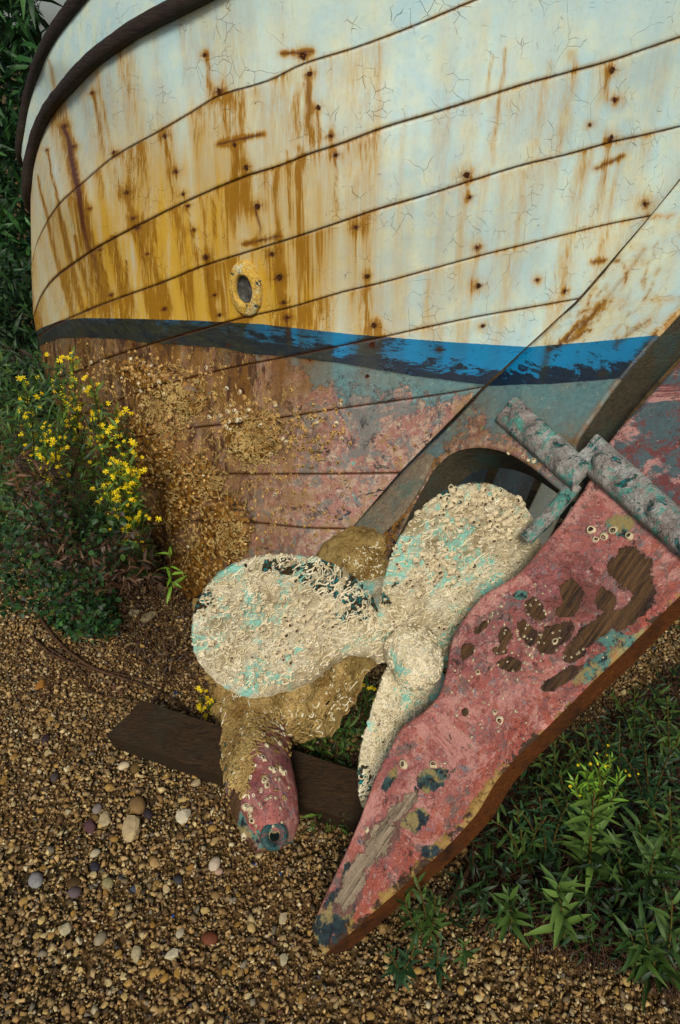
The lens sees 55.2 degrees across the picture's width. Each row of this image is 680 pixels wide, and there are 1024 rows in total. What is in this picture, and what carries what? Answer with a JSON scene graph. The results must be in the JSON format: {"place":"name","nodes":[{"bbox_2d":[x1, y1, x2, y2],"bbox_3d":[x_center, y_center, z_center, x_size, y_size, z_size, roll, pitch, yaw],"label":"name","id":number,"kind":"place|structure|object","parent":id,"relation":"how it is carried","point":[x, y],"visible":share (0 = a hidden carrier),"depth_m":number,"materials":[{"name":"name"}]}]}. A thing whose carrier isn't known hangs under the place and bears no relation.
{"place":"outdoors","nodes":[
{"label":"outdoors","id":0,"kind":"place"},
{"bbox_2d":[4,0,65,63],"label":"sky","id":1,"kind":"structure","parent":0,"point":[49,10],"materials":[{"name":"white"}]},
{"bbox_2d":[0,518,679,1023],"bbox_3d":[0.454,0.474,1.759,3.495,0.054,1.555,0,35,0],"label":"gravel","id":2,"kind":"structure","parent":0,"point":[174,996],"depth_m":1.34,"materials":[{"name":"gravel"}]},
{"bbox_2d":[19,897,28,904],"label":"stone","id":3,"kind":"object","parent":2,"relation":"on","point":[23,900],"visible":1,"depth_m":1.32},
{"bbox_2d":[28,872,43,887],"bbox_3d":[-0.632,0.765,1.350,0.033,0.019,0.033,0,35,0],"label":"stone","id":4,"kind":"object","parent":2,"relation":"on","point":[35,880],"visible":1,"depth_m":1.34,"materials":[{"name":"stone"}]},
{"bbox_2d":[38,916,45,924],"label":"stone","id":5,"kind":"object","parent":2,"relation":"on","point":[42,919],"visible":1,"depth_m":1.29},
{"bbox_2d":[66,876,80,887],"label":"stone","id":6,"kind":"object","parent":2,"relation":"on","point":[75,881],"visible":1,"depth_m":1.34,"materials":[{"name":"stone"}]},
{"bbox_2d":[48,648,119,698],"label":"twig","id":7,"kind":"object","parent":2,"relation":"on","point":[55,652],"visible":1,"depth_m":1.79,"materials":[{"name":"wood"}]},
{"bbox_2d":[90,861,99,871],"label":"stone","id":8,"kind":"object","parent":2,"relation":"on","point":[94,865],"visible":1,"depth_m":1.37,"materials":[{"name":"stone"}]},
{"bbox_2d":[90,849,100,857],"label":"stone","id":9,"kind":"object","parent":2,"relation":"on","point":[94,853],"visible":1,"depth_m":1.39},
{"bbox_2d":[94,931,106,945],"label":"stone","id":10,"kind":"object","parent":2,"relation":"on","point":[100,938],"visible":1,"depth_m":1.26,"materials":[{"name":"stone"}]},
{"bbox_2d":[98,810,110,826],"bbox_3d":[-0.524,0.688,1.455,0.028,0.015,0.038,0,35,0],"label":"stone","id":11,"kind":"object","parent":2,"relation":"on","point":[104,818],"visible":1,"depth_m":1.45,"materials":[{"name":"stone"}]},
{"bbox_2d":[93,585,116,598],"bbox_3d":[-0.747,0.254,2.061,0.070,0.037,0.053,15,38,20],"label":"stone","id":12,"kind":"object","parent":2,"relation":"on","point":[95,591],"visible":0.36,"depth_m":2.05,"materials":[{"name":"stone"}]},
{"bbox_2d":[102,877,113,887],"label":"stone","id":13,"kind":"object","parent":2,"relation":"on","point":[107,882],"visible":1,"depth_m":1.34,"materials":[{"name":"stone"}]},
{"bbox_2d":[105,783,114,791],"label":"stone","id":14,"kind":"object","parent":2,"relation":"on","point":[108,786],"visible":1,"depth_m":1.51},
{"bbox_2d":[31,604,189,711],"bbox_3d":[-0.689,0.415,1.835,0.689,0.014,0.064,22,41,28],"label":"twig","id":15,"kind":"object","parent":2,"relation":"on","point":[56,640],"visible":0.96,"depth_m":1.81,"materials":[{"name":"wood"}]},
{"bbox_2d":[118,761,129,769],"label":"stone","id":16,"kind":"object","parent":2,"relation":"on","point":[123,765],"visible":1,"depth_m":1.56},
{"bbox_2d":[121,992,126,1000],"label":"stone","id":17,"kind":"object","parent":2,"relation":"on","point":[124,996],"visible":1,"depth_m":1.18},
{"bbox_2d":[123,979,132,986],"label":"stone","id":18,"kind":"object","parent":2,"relation":"on","point":[128,982],"visible":1,"depth_m":1.20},
{"bbox_2d":[122,815,140,842],"bbox_3d":[-0.459,0.697,1.433,0.042,0.030,0.056,11,37,16],"label":"stone","id":19,"kind":"object","parent":2,"relation":"on","point":[131,828],"visible":1,"depth_m":1.42,"materials":[{"name":"stone"}]},
{"bbox_2d":[128,885,135,893],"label":"stone","id":20,"kind":"object","parent":2,"relation":"on","point":[132,889],"visible":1,"depth_m":1.33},
{"bbox_2d":[128,608,138,616],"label":"stone","id":21,"kind":"object","parent":2,"relation":"on","point":[136,611],"visible":0.83,"depth_m":1.99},
{"bbox_2d":[130,761,139,773],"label":"stone","id":22,"kind":"object","parent":2,"relation":"on","point":[134,767],"visible":1,"depth_m":1.55,"materials":[{"name":"stone"}]},
{"bbox_2d":[131,945,141,962],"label":"stone","id":23,"kind":"object","parent":2,"relation":"on","point":[136,953],"visible":1,"depth_m":1.23,"materials":[{"name":"stone"}]},
{"bbox_2d":[143,809,152,818],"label":"stone","id":24,"kind":"object","parent":2,"relation":"on","point":[147,813],"visible":1,"depth_m":1.46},
{"bbox_2d":[149,857,159,867],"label":"stone","id":25,"kind":"object","parent":2,"relation":"on","point":[154,862],"visible":1,"depth_m":1.37,"materials":[{"name":"stone"}]},
{"bbox_2d":[157,1005,164,1013],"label":"stone","id":26,"kind":"object","parent":2,"relation":"on","point":[161,1008],"visible":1,"depth_m":1.16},
{"bbox_2d":[163,883,169,892],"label":"stone","id":27,"kind":"object","parent":2,"relation":"on","point":[166,888],"visible":1,"depth_m":1.33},
{"bbox_2d":[164,948,177,959],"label":"stone","id":28,"kind":"object","parent":2,"relation":"on","point":[171,953],"visible":1,"depth_m":1.23,"materials":[{"name":"stone"}]},
{"bbox_2d":[174,968,180,977],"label":"stone","id":29,"kind":"object","parent":2,"relation":"on","point":[177,973],"visible":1,"depth_m":1.21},
{"bbox_2d":[175,809,190,824],"bbox_3d":[-0.352,0.682,1.458,0.033,0.018,0.036,0,35,0],"label":"stone","id":30,"kind":"object","parent":2,"relation":"on","point":[182,816],"visible":1,"depth_m":1.45,"materials":[{"name":"stone"}]},
{"bbox_2d":[202,931,217,945],"bbox_3d":[-0.251,0.823,1.255,0.032,0.016,0.026,0,35,0],"label":"stone","id":31,"kind":"object","parent":2,"relation":"on","point":[209,938],"visible":1,"depth_m":1.25,"materials":[{"name":"stone"}]},
{"bbox_2d":[211,891,218,898],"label":"stone","id":32,"kind":"object","parent":2,"relation":"on","point":[214,894],"visible":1,"depth_m":1.32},
{"bbox_2d":[247,922,255,932],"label":"stone","id":33,"kind":"object","parent":2,"relation":"on","point":[251,927],"visible":1,"depth_m":1.27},
{"bbox_2d":[280,953,287,965],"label":"stone","id":34,"kind":"object","parent":2,"relation":"on","point":[283,958],"visible":1,"depth_m":1.22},
{"bbox_2d":[298,992,306,1003],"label":"stone","id":35,"kind":"object","parent":2,"relation":"on","point":[301,995],"visible":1,"depth_m":1.17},
{"bbox_2d":[366,1011,374,1019],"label":"stone","id":36,"kind":"object","parent":2,"relation":"on","point":[370,1015],"visible":1,"depth_m":1.15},
{"bbox_2d":[457,984,463,995],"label":"stone","id":37,"kind":"object","parent":2,"relation":"on","point":[460,988],"visible":1,"depth_m":1.19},
{"bbox_2d":[475,994,482,1001],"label":"stone","id":38,"kind":"object","parent":2,"relation":"on","point":[478,997],"visible":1,"depth_m":1.18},
{"bbox_2d":[444,794,523,908],"bbox_3d":[0.311,0.714,1.367,0.072,0.012,0.294,19,39,25],"label":"twig","id":39,"kind":"object","parent":2,"relation":"on","point":[465,875],"visible":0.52,"depth_m":1.34,"materials":[{"name":"wood"}]},
{"bbox_2d":[475,912,497,935],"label":"twig","id":40,"kind":"object","parent":2,"relation":"on","point":[480,930],"visible":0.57,"depth_m":1.25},
{"bbox_2d":[491,942,499,950],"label":"stone","id":41,"kind":"object","parent":2,"relation":"on","point":[494,945],"visible":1,"depth_m":1.24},
{"bbox_2d":[538,732,566,771],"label":"twig","id":42,"kind":"object","parent":2,"relation":"on","point":[547,749],"visible":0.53,"depth_m":1.55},
{"bbox_2d":[621,977,629,986],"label":"stone","id":43,"kind":"object","parent":2,"relation":"on","point":[624,980],"visible":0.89,"depth_m":1.20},
{"bbox_2d":[0,71,679,1023],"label":"ground","id":44,"kind":"structure","parent":0,"point":[312,985],"depth_m":1.33,"materials":[{"name":"gravel"}]},
{"bbox_2d":[0,250,55,419],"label":"hedge","id":45,"kind":"object","parent":44,"relation":"on","point":[19,299],"visible":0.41,"depth_m":2.71,"materials":[{"name":"green plant"}]},
{"bbox_2d":[0,336,57,539],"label":"shrub greenery","id":46,"kind":"object","parent":44,"relation":"on","point":[28,357],"visible":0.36,"depth_m":1.98,"materials":[{"name":"green plant"}]},
{"bbox_2d":[0,0,61,294],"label":"hedge","id":47,"kind":"object","parent":44,"relation":"on","point":[24,43],"visible":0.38,"depth_m":3.81,"materials":[{"name":"green plant"}]},
{"bbox_2d":[35,679,46,689],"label":"stone","id":48,"kind":"object","parent":44,"relation":"on","point":[40,684],"visible":1,"depth_m":1.76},
{"bbox_2d":[41,734,49,742],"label":"stone","id":49,"kind":"object","parent":44,"relation":"on","point":[45,738],"visible":1,"depth_m":1.62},
{"bbox_2d":[14,375,78,576],"bbox_3d":[-0.793,-0.025,1.797,0.138,0.782,0.339,-27,43,-33],"label":"flowering shrub","id":50,"kind":"object","parent":44,"relation":"on","point":[35,451],"visible":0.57,"depth_m":1.62,"materials":[{"name":"green plant"}]},
{"bbox_2d":[36,450,56,550],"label":"twig","id":51,"kind":"object","parent":50,"relation":"attached to","point":[52,487],"visible":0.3,"depth_m":1.65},
{"bbox_2d":[48,425,85,565],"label":"twig","id":52,"kind":"object","parent":50,"relation":"attached to","point":[74,466],"visible":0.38,"depth_m":1.74,"materials":[{"name":"wood"}]},
{"bbox_2d":[50,772,58,781],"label":"stone","id":53,"kind":"object","parent":44,"relation":"on","point":[54,777],"visible":1,"depth_m":1.54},
{"bbox_2d":[59,922,71,935],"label":"stone","id":54,"kind":"object","parent":44,"relation":"on","point":[65,929],"visible":1,"depth_m":1.27,"materials":[{"name":"stone"}]},
{"bbox_2d":[0,482,147,639],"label":"ivy leaves","id":55,"kind":"object","parent":44,"relation":"on","point":[8,548],"visible":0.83,"depth_m":1.63,"materials":[{"name":"green plant"}]},
{"bbox_2d":[41,538,95,563],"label":"twig","id":56,"kind":"object","parent":55,"relation":"on","point":[51,546],"visible":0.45,"depth_m":1.66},
{"bbox_2d":[64,564,149,596],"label":"twig","id":57,"kind":"object","parent":55,"relation":"on","point":[66,594],"visible":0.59,"depth_m":1.75,"materials":[{"name":"wood"}]},
{"bbox_2d":[0,354,147,543],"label":"shrub greenery","id":58,"kind":"object","parent":44,"relation":"on","point":[58,413],"visible":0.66,"depth_m":1.65,"materials":[{"name":"green plant"}]},
{"bbox_2d":[68,887,80,898],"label":"stone","id":59,"kind":"object","parent":44,"relation":"on","point":[74,892],"visible":1,"depth_m":1.33,"materials":[{"name":"stone"}]},
{"bbox_2d":[40,345,120,560],"bbox_3d":[-0.692,-0.078,1.865,0.132,0.789,0.310,-24,42,-30],"label":"flowering shrub","id":60,"kind":"object","parent":44,"relation":"on","point":[92,394],"visible":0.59,"depth_m":1.77,"materials":[{"name":"green plant"}]},
{"bbox_2d":[84,819,95,834],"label":"stone","id":61,"kind":"object","parent":44,"relation":"on","point":[90,826],"visible":1,"depth_m":1.44,"materials":[{"name":"stone"}]},
{"bbox_2d":[92,803,101,814],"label":"stone","id":62,"kind":"object","parent":44,"relation":"on","point":[96,808],"visible":1,"depth_m":1.47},
{"bbox_2d":[30,635,174,684],"bbox_3d":[-0.687,0.427,1.820,0.495,0.011,0.047,13,37,18],"label":"twig","id":63,"kind":"object","parent":44,"relation":"on","point":[47,651],"visible":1,"depth_m":1.81,"materials":[{"name":"wood"}]},
{"bbox_2d":[60,494,156,582],"bbox_3d":[-0.754,0.058,2.060,0.304,0.395,0.439,-12,37,-17],"label":"shrub greenery","id":64,"kind":"object","parent":44,"relation":"on","point":[89,509],"visible":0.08,"depth_m":1.95,"materials":[{"name":"green plant"}]},
{"bbox_2d":[105,979,111,986],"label":"stone","id":65,"kind":"object","parent":44,"relation":"on","point":[108,982],"visible":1,"depth_m":1.20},
{"bbox_2d":[90,401,158,578],"bbox_3d":[-0.576,-0.016,1.789,0.145,0.778,0.360,-9,36,-12],"label":"flowering shrub","id":66,"kind":"object","parent":44,"relation":"on","point":[128,493],"visible":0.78,"depth_m":1.61,"materials":[{"name":"yellow plant"}]},
{"bbox_2d":[109,514,161,588],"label":"flowering shrub","id":67,"kind":"object","parent":44,"relation":"on","point":[142,573],"visible":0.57,"depth_m":1.78,"materials":[{"name":"green plant"}]},
{"bbox_2d":[129,795,145,814],"bbox_3d":[-0.460,0.667,1.478,0.042,0.026,0.045,0,35,0],"label":"stone","id":68,"kind":"object","parent":44,"relation":"on","point":[137,805],"visible":1,"depth_m":1.47,"materials":[{"name":"stone"}]},
{"bbox_2d":[139,611,155,623],"bbox_3d":[-0.581,0.320,1.973,0.039,0.030,0.056,11,36,15],"label":"stone","id":69,"kind":"object","parent":44,"relation":"on","point":[148,617],"visible":0.93,"depth_m":1.96,"materials":[{"name":"stone"}]},
{"bbox_2d":[98,537,200,678],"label":"dry litter","id":70,"kind":"object","parent":44,"relation":"on","point":[146,644],"visible":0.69,"depth_m":1.93,"materials":[{"name":"plant"}]},
{"bbox_2d":[149,967,156,978],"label":"stone","id":71,"kind":"object","parent":44,"relation":"on","point":[153,973],"visible":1,"depth_m":1.21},
{"bbox_2d":[160,973,168,982],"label":"stone","id":72,"kind":"object","parent":44,"relation":"on","point":[164,978],"visible":1,"depth_m":1.20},
{"bbox_2d":[156,546,186,604],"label":"seedling","id":73,"kind":"object","parent":44,"relation":"on","point":[177,581],"visible":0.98,"depth_m":1.77,"materials":[{"name":"green plant"}]},
{"bbox_2d":[173,875,182,883],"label":"stone","id":74,"kind":"object","parent":44,"relation":"on","point":[177,879],"visible":1,"depth_m":1.34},
{"bbox_2d":[175,927,184,938],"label":"stone","id":75,"kind":"object","parent":44,"relation":"on","point":[179,933],"visible":1,"depth_m":1.26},
{"bbox_2d":[190,779,200,786],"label":"stone","id":76,"kind":"object","parent":44,"relation":"on","point":[195,782],"visible":1,"depth_m":1.52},
{"bbox_2d":[200,907,209,913],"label":"stone","id":77,"kind":"object","parent":44,"relation":"on","point":[204,910],"visible":1,"depth_m":1.30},
{"bbox_2d":[196,686,214,721],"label":"flowering weed","id":78,"kind":"object","parent":44,"relation":"on","point":[206,703],"visible":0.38,"depth_m":1.68,"materials":[{"name":"yellow plant"}]},
{"bbox_2d":[208,824,216,831],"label":"stone","id":79,"kind":"object","parent":44,"relation":"on","point":[212,828],"visible":1,"depth_m":1.44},
{"bbox_2d":[209,856,220,870],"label":"stone","id":80,"kind":"object","parent":44,"relation":"on","point":[214,863],"visible":1,"depth_m":1.37,"materials":[{"name":"stone"}]},
{"bbox_2d":[215,868,222,874],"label":"stone","id":81,"kind":"object","parent":44,"relation":"on","point":[218,871],"visible":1,"depth_m":1.36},
{"bbox_2d":[107,700,363,832],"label":"wooden beam","id":82,"kind":"structure","parent":44,"relation":"on","point":[177,741],"depth_m":1.51,"materials":[{"name":"wood"}]},
{"bbox_2d":[279,912,286,924],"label":"stone","id":83,"kind":"object","parent":44,"relation":"on","point":[283,918],"visible":1,"depth_m":1.28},
{"bbox_2d":[296,715,364,762],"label":"green weed","id":84,"kind":"object","parent":44,"relation":"on","point":[350,724],"visible":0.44,"depth_m":1.59,"materials":[{"name":"green plant"}]},
{"bbox_2d":[299,676,375,836],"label":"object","id":85,"kind":"object","parent":44,"relation":"on","point":[326,744],"visible":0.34,"depth_m":1.58,"materials":[{"name":"green plant"}]},
{"bbox_2d":[0,447,679,1023],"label":"weeds","id":86,"kind":"object","parent":44,"relation":"on","point":[519,871],"depth_m":1.53,"materials":[{"name":"plant"}]},
{"bbox_2d":[15,0,679,953],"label":"beached boat","id":87,"kind":"object","parent":44,"relation":"on","point":[377,244],"visible":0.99,"depth_m":1.36,"materials":[{"name":"paint"}]},
{"bbox_2d":[358,676,377,720],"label":"green weed","id":88,"kind":"object","parent":44,"relation":"on","point":[368,696],"visible":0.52,"depth_m":1.67,"materials":[{"name":"green plant"}]},
{"bbox_2d":[383,951,390,962],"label":"stone","id":89,"kind":"object","parent":44,"relation":"on","point":[385,958],"visible":0.75,"depth_m":1.23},
{"bbox_2d":[379,930,451,994],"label":"leafy plant","id":90,"kind":"object","parent":44,"relation":"on","point":[399,970],"visible":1,"depth_m":1.11,"materials":[{"name":"green plant"}]},
{"bbox_2d":[413,966,421,974],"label":"stone","id":91,"kind":"object","parent":44,"relation":"on","point":[417,970],"visible":0.87,"depth_m":1.21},
{"bbox_2d":[395,871,451,952],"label":"leafy plant","id":92,"kind":"object","parent":44,"relation":"on","point":[430,914],"visible":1,"depth_m":1.19,"materials":[{"name":"green plant"}]},
{"bbox_2d":[452,937,480,971],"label":"leafy plant","id":93,"kind":"object","parent":44,"relation":"on","point":[463,959],"visible":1,"depth_m":1.14,"materials":[{"name":"green plant"}]},
{"bbox_2d":[489,884,533,948],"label":"leafy plant","id":94,"kind":"object","parent":44,"relation":"on","point":[514,915],"visible":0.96,"depth_m":1.19,"materials":[{"name":"green plant"}]},
{"bbox_2d":[487,810,548,874],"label":"green tuft","id":95,"kind":"object","parent":44,"relation":"on","point":[518,852],"visible":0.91,"depth_m":1.24,"materials":[{"name":"green plant"}]},
{"bbox_2d":[537,975,544,983],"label":"stone","id":96,"kind":"object","parent":44,"relation":"on","point":[541,979],"visible":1,"depth_m":1.20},
{"bbox_2d":[508,788,577,874],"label":"green tuft","id":97,"kind":"object","parent":44,"relation":"on","point":[544,853],"visible":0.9,"depth_m":1.21,"materials":[{"name":"green plant"}]},
{"bbox_2d":[523,862,591,949],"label":"leafy plant","id":98,"kind":"object","parent":44,"relation":"on","point":[563,890],"visible":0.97,"depth_m":1.17,"materials":[{"name":"green plant"}]},
{"bbox_2d":[530,740,585,801],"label":"green tuft","id":99,"kind":"object","parent":44,"relation":"on","point":[546,772],"visible":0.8,"depth_m":1.37,"materials":[{"name":"green plant"}]},
{"bbox_2d":[438,664,679,988],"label":"weeds","id":100,"kind":"object","parent":44,"relation":"on","point":[483,901],"visible":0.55,"depth_m":1.28,"materials":[{"name":"green plant"}]},
{"bbox_2d":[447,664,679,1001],"bbox_3d":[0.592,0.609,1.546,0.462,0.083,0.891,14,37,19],"label":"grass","id":101,"kind":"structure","parent":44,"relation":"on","point":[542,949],"depth_m":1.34,"materials":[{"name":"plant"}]},
{"bbox_2d":[531,769,597,836],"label":"green tuft","id":102,"kind":"object","parent":44,"relation":"on","point":[557,805],"visible":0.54,"depth_m":1.29,"materials":[{"name":"green plant"}]},
{"bbox_2d":[552,785,625,918],"bbox_3d":[0.487,0.653,1.265,0.146,0.288,0.170,23,41,29],"label":"leafy plant","id":103,"kind":"object","parent":44,"relation":"on","point":[589,848],"visible":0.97,"depth_m":1.25,"materials":[{"name":"green plant"}]},
{"bbox_2d":[566,744,638,829],"bbox_3d":[0.482,0.535,1.234,0.115,0.204,0.079,-16,38,-21],"label":"budded sprig","id":104,"kind":"object","parent":103,"relation":"attached to","point":[599,790],"visible":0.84,"depth_m":1.22,"materials":[{"name":"green plant"}]},
{"bbox_2d":[558,723,620,788],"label":"green tuft","id":105,"kind":"object","parent":44,"relation":"on","point":[586,763],"visible":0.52,"depth_m":1.32,"materials":[{"name":"green plant"}]},
{"bbox_2d":[596,986,604,995],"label":"stone","id":106,"kind":"object","parent":44,"relation":"on","point":[599,989],"visible":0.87,"depth_m":1.18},
{"bbox_2d":[588,719,655,801],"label":"green tuft","id":107,"kind":"object","parent":44,"relation":"on","point":[622,785],"visible":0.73,"depth_m":1.33,"materials":[{"name":"green plant"}]},
{"bbox_2d":[623,1003,631,1011],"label":"stone","id":108,"kind":"object","parent":44,"relation":"on","point":[627,1006],"visible":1,"depth_m":1.16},
{"bbox_2d":[606,686,664,752],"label":"green tuft","id":109,"kind":"object","parent":44,"relation":"on","point":[634,722],"visible":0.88,"depth_m":1.48,"materials":[{"name":"green plant"}]},
{"bbox_2d":[599,802,679,922],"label":"leafy plant","id":110,"kind":"object","parent":44,"relation":"on","point":[649,851],"visible":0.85,"depth_m":1.26,"materials":[{"name":"green plant"}]},
{"bbox_2d":[611,891,679,1013],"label":"leafy plant","id":111,"kind":"object","parent":44,"relation":"on","point":[641,932],"visible":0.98,"depth_m":1.14,"materials":[{"name":"green plant"}]},
{"bbox_2d":[612,739,679,819],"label":"green tuft","id":112,"kind":"object","parent":44,"relation":"on","point":[651,794],"visible":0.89,"depth_m":1.30,"materials":[{"name":"green plant"}]},
{"bbox_2d":[634,787,679,869],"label":"green tuft","id":113,"kind":"object","parent":44,"relation":"on","point":[668,846],"visible":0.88,"depth_m":1.22,"materials":[{"name":"green plant"}]},
{"bbox_2d":[635,696,679,773],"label":"green tuft","id":114,"kind":"object","parent":44,"relation":"on","point":[669,744],"visible":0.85,"depth_m":1.41,"materials":[{"name":"green plant"}]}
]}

